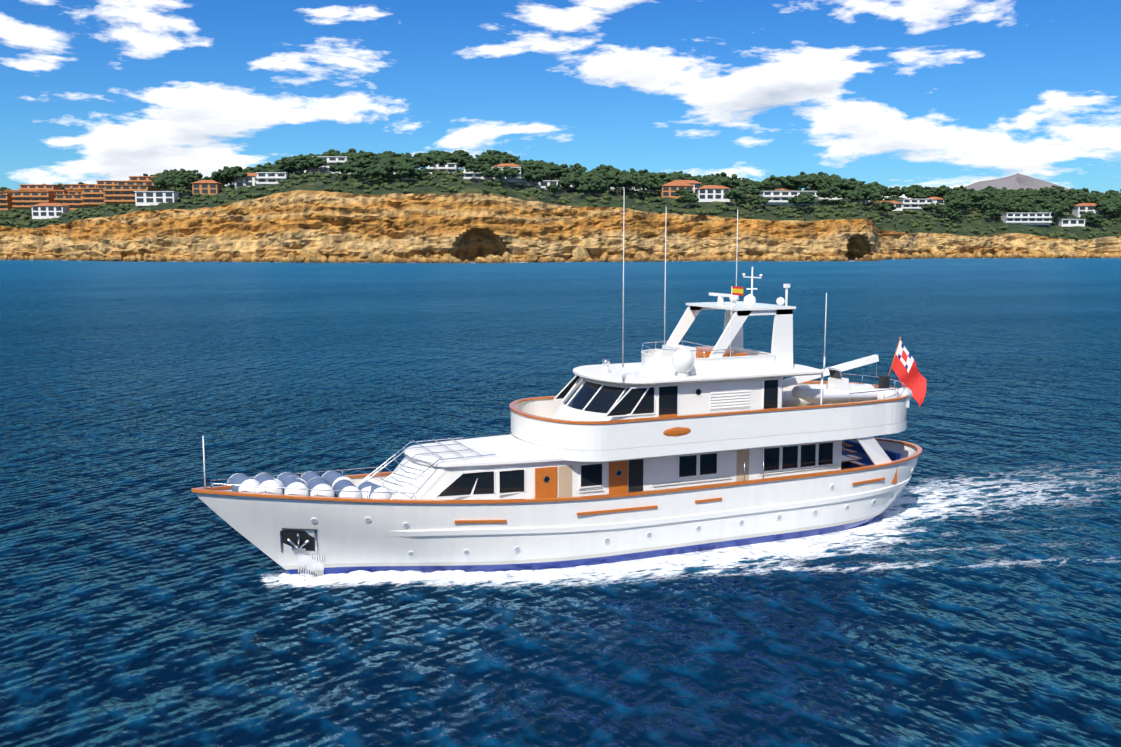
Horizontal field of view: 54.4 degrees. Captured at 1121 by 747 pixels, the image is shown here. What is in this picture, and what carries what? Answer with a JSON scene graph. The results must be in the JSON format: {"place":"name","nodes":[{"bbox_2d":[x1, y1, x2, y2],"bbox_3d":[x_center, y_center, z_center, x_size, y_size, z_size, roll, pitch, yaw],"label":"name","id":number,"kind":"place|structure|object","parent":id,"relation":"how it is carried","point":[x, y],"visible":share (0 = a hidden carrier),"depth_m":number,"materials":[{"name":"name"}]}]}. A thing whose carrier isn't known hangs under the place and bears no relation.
{"place":"outdoors","nodes":[
{"label":"outdoors","id":0,"kind":"place"},
{"bbox_2d":[0,258,1120,746],"bbox_3d":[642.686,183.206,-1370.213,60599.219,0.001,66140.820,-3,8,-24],"label":"sea","id":1,"kind":"structure","parent":0,"point":[968,594],"depth_m":45.13,"materials":[{"name":"liquid"}]},
{"bbox_2d":[191,209,925,575],"bbox_3d":[1.826,0.456,44.486,32.366,15.580,7.170,-3,8,-24],"label":"motor yacht","id":2,"kind":"object","parent":1,"relation":"on","point":[675,447],"visible":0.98,"depth_m":42.52,"materials":[{"name":"paint"}]},
{"bbox_2d":[279,511,890,583],"bbox_3d":[2.205,6.904,45.469,27.505,0.531,7.697,-3,8,-24],"label":"bow wave foam","id":3,"kind":"object","parent":1,"relation":"in","point":[287,577],"visible":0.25,"depth_m":40.46,"materials":[{"name":"white"}]},
{"bbox_2d":[0,171,1120,262],"bbox_3d":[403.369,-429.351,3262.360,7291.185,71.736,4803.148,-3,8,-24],"label":"coast cliffs","id":4,"kind":"structure","parent":0,"point":[471,222],"depth_m":576.81,"materials":[{"name":"beige stone"}]},
{"bbox_2d":[0,156,1101,226],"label":"buildings","id":5,"kind":"structure","parent":4,"relation":"on","point":[45,201],"depth_m":631.50,"materials":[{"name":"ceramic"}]},
{"bbox_2d":[0,246,1114,262],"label":"cliff foot boulders","id":6,"kind":"object","parent":4,"relation":"on","point":[309,255],"visible":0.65,"depth_m":569.60,"materials":[{"name":"beige stone"}]},
{"bbox_2d":[0,148,1120,239],"bbox_3d":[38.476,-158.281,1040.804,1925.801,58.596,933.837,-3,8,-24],"label":"trees","id":7,"kind":"object","parent":4,"relation":"on","point":[1052,200],"visible":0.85,"depth_m":623.23,"materials":[{"name":"green plant"}]},
{"bbox_2d":[0,0,1120,199],"label":"sky","id":8,"kind":"structure","parent":0,"point":[890,93],"materials":[{"name":"blue"}]},
{"bbox_2d":[965,173,1068,190],"bbox_3d":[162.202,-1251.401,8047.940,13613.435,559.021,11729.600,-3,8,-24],"label":"mountain","id":9,"kind":"structure","parent":0,"point":[1016,181],"depth_m":8676.55,"materials":[{"name":"grey stone"}]}
]}

